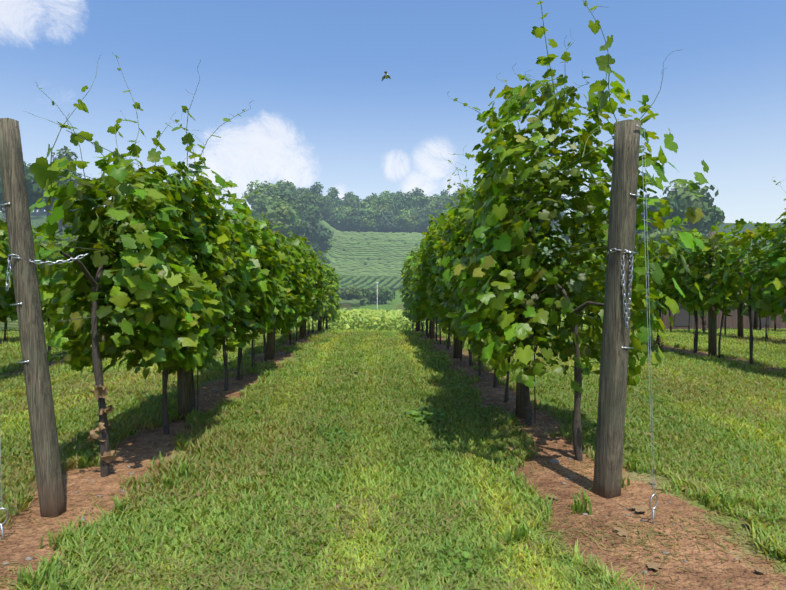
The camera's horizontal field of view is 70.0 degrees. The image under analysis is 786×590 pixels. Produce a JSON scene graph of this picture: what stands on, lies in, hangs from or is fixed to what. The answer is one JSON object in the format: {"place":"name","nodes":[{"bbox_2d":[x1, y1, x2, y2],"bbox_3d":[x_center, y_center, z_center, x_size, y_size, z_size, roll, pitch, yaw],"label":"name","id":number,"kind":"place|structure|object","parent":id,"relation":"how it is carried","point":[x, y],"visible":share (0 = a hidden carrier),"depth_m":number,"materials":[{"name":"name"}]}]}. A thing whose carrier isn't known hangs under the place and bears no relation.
{"place":"outdoors","nodes":[
{"label":"outdoors","id":0,"kind":"place"},
{"bbox_2d":[0,327,785,589],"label":"grass","id":1,"kind":"structure","parent":0,"point":[79,548],"depth_m":4.26,"materials":[{"name":"green plant"}]},
{"bbox_2d":[0,212,785,589],"bbox_3d":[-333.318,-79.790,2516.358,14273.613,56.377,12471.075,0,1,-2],"label":"terrain","id":2,"kind":"structure","parent":0,"point":[20,546],"depth_m":3.74,"materials":[{"name":"brown soil"}]},
{"bbox_2d":[0,118,66,517],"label":"end post","id":3,"kind":"object","parent":2,"relation":"on","point":[47,463],"visible":0.9,"depth_m":3.30,"materials":[{"name":"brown wood"}]},
{"bbox_2d":[0,202,87,539],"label":"end post hardware","id":4,"kind":"object","parent":3,"relation":"attached to","point":[27,361],"visible":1,"depth_m":3.25,"materials":[{"name":"silver metal"}]},
{"bbox_2d":[0,146,104,239],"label":"ridge trees","id":5,"kind":"object","parent":2,"relation":"on","point":[35,191],"materials":[{"name":"green plant"}]},
{"bbox_2d":[51,172,333,253],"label":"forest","id":6,"kind":"object","parent":2,"relation":"on","point":[278,203],"materials":[{"name":"green plant"}]},
{"bbox_2d":[2,161,607,234],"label":"trees","id":7,"kind":"object","parent":2,"relation":"on","point":[35,214],"materials":[{"name":"green plant"}]},
{"bbox_2d":[16,307,602,330],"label":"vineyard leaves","id":8,"kind":"object","parent":2,"relation":"on","point":[368,319],"visible":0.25,"depth_m":27.70,"materials":[{"name":"green plant"}]},
{"bbox_2d":[46,303,582,330],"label":"vineyard stakes","id":9,"kind":"object","parent":2,"relation":"on","point":[398,306],"visible":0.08,"depth_m":43.72,"materials":[{"name":"brown wood"}]},
{"bbox_2d":[20,332,668,581],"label":"turf weeds","id":10,"kind":"object","parent":2,"relation":"on","point":[418,414],"visible":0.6,"depth_m":5.12,"materials":[{"name":"green plant"}]},
{"bbox_2d":[336,284,395,304],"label":"valley bushes","id":11,"kind":"object","parent":2,"relation":"on","point":[363,294],"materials":[{"name":"green plant"}]},
{"bbox_2d":[0,352,753,585],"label":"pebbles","id":12,"kind":"object","parent":2,"relation":"on","point":[553,461],"visible":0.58,"depth_m":3.70,"materials":[{"name":"brown stone"}]},
{"bbox_2d":[7,253,768,423],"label":"vine stakes","id":13,"kind":"object","parent":2,"relation":"on","point":[327,328],"visible":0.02,"depth_m":8.01,"materials":[{"name":"brown wood"}]},
{"bbox_2d":[3,251,775,476],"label":"vine trunks","id":14,"kind":"object","parent":2,"relation":"on","point":[104,433],"visible":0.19,"depth_m":5.09,"materials":[{"name":"brown wood"}]},
{"bbox_2d":[0,219,143,324],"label":"vine leaves","id":15,"kind":"object","parent":14,"relation":"attached to","point":[7,298],"visible":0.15,"depth_m":8.35,"materials":[{"name":"green plant"}]},
{"bbox_2d":[29,152,256,379],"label":"vine leaves","id":16,"kind":"object","parent":14,"relation":"attached to","point":[157,306],"visible":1,"depth_m":4.22,"materials":[{"name":"green plant"}]},
{"bbox_2d":[196,194,326,351],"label":"vine leaves","id":17,"kind":"object","parent":14,"relation":"attached to","point":[287,287],"visible":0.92,"depth_m":8.23,"materials":[{"name":"green plant"}]},
{"bbox_2d":[309,261,341,321],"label":"vine leaves","id":18,"kind":"object","parent":14,"relation":"attached to","point":[330,300],"visible":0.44,"depth_m":19.80,"materials":[{"name":"green plant"}]},
{"bbox_2d":[0,0,784,241],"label":"vine shoots","id":19,"kind":"object","parent":14,"relation":"attached to","point":[39,170],"visible":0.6,"depth_m":4.47,"materials":[{"name":"green plant"}]},
{"bbox_2d":[1,1,785,273],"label":"vine shoot stems","id":20,"kind":"object","parent":14,"relation":"attached to","point":[441,155],"visible":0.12,"depth_m":4.59,"materials":[{"name":"green plant"}]},
{"bbox_2d":[87,314,707,462],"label":"dead leaves","id":21,"kind":"object","parent":14,"relation":"attached to","point":[99,391],"visible":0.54,"depth_m":3.98,"materials":[{"name":"brown plant"}]},
{"bbox_2d":[398,249,420,322],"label":"vine leaves","id":22,"kind":"object","parent":14,"relation":"attached to","point":[410,269],"visible":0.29,"depth_m":19.37,"materials":[{"name":"green plant"}]},
{"bbox_2d":[39,168,785,279],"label":"shoot leaves","id":23,"kind":"object","parent":14,"relation":"attached to","point":[295,240],"visible":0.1,"depth_m":10.59,"materials":[{"name":"green plant"}]},
{"bbox_2d":[409,193,518,337],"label":"vine leaves","id":24,"kind":"object","parent":14,"relation":"attached to","point":[442,249],"visible":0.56,"depth_m":9.79,"materials":[{"name":"green plant"}]},
{"bbox_2d":[442,76,708,393],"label":"vine leaves","id":25,"kind":"object","parent":14,"relation":"attached to","point":[489,283],"visible":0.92,"depth_m":4.54,"materials":[{"name":"green plant"}]},
{"bbox_2d":[535,253,653,314],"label":"vine leaves","id":26,"kind":"object","parent":14,"relation":"attached to","point":[587,271],"visible":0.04,"depth_m":15.42,"materials":[{"name":"green plant"}]},
{"bbox_2d":[600,241,774,315],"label":"vine leaves","id":27,"kind":"object","parent":14,"relation":"attached to","point":[745,311],"depth_m":14.89,"materials":[{"name":"green plant"}]},
{"bbox_2d":[633,211,785,321],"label":"vine leaves","id":28,"kind":"object","parent":14,"relation":"attached to","point":[774,303],"visible":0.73,"depth_m":9.90,"materials":[{"name":"green plant"}]},
{"bbox_2d":[17,341,764,579],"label":"fallen leaves","id":29,"kind":"object","parent":2,"relation":"on","point":[621,532],"visible":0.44,"depth_m":3.40,"materials":[{"name":"brown plant"}]},
{"bbox_2d":[3,335,785,589],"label":"grass tufts","id":30,"kind":"object","parent":2,"relation":"on","point":[522,531],"visible":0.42,"depth_m":3.38,"materials":[{"name":"green plant"}]},
{"bbox_2d":[220,209,569,306],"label":"vineyard rows","id":31,"kind":"object","parent":2,"relation":"on","point":[350,262],"visible":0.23,"depth_m":303.15,"materials":[{"name":"green plant"}]},
{"bbox_2d":[248,182,552,232],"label":"hill forest","id":32,"kind":"object","parent":2,"relation":"on","point":[389,213],"materials":[{"name":"green plant"}]},
{"bbox_2d":[72,188,757,419],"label":"posts","id":33,"kind":"object","parent":2,"relation":"on","point":[184,387],"visible":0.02,"depth_m":10.25,"materials":[{"name":"brown wood"}]},
{"bbox_2d":[2,130,772,321],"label":"trellis wires","id":34,"kind":"object","parent":33,"relation":"attached to","point":[288,241],"visible":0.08,"depth_m":4.00,"materials":[{"name":"grey metal"}]},
{"bbox_2d":[593,119,640,498],"bbox_3d":[1.431,0.169,3.591,0.152,2.491,0.323,0,1,-18],"label":"end post","id":35,"kind":"object","parent":2,"relation":"on","point":[607,478],"visible":0.94,"depth_m":3.53,"materials":[{"name":"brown wood"}]},
{"bbox_2d":[607,125,657,523],"bbox_3d":[1.451,0.177,3.390,0.182,2.414,0.425,0,1,-2],"label":"end post hardware","id":36,"kind":"object","parent":35,"relation":"attached to","point":[629,294],"visible":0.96,"depth_m":3.41,"materials":[{"name":"silver metal"}]},
{"bbox_2d":[535,180,724,264],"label":"trees","id":37,"kind":"object","parent":2,"relation":"on","point":[682,200],"materials":[{"name":"green plant"}]},
{"bbox_2d":[597,291,785,329],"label":"shed walls","id":38,"kind":"structure","parent":2,"relation":"on","point":[731,322],"depth_m":32.45,"materials":[{"name":"brown wood"}]},
{"bbox_2d":[674,307,770,325],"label":"shed openings","id":39,"kind":"object","parent":38,"relation":"in","point":[681,317],"visible":0.19,"depth_m":32.20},
{"bbox_2d":[688,270,775,316],"bbox_3d":[13.092,-0.244,14.097,1.381,2.743,19.872,0,1,-2],"label":"shed roof","id":40,"kind":"object","parent":2,"relation":"on","point":[700,313],"visible":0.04,"depth_m":22.79,"materials":[{"name":"grey metal"}]},
{"bbox_2d":[0,0,785,222],"label":"sky","id":41,"kind":"structure","parent":0,"point":[311,72],"materials":[{"name":"blue"}]}
]}

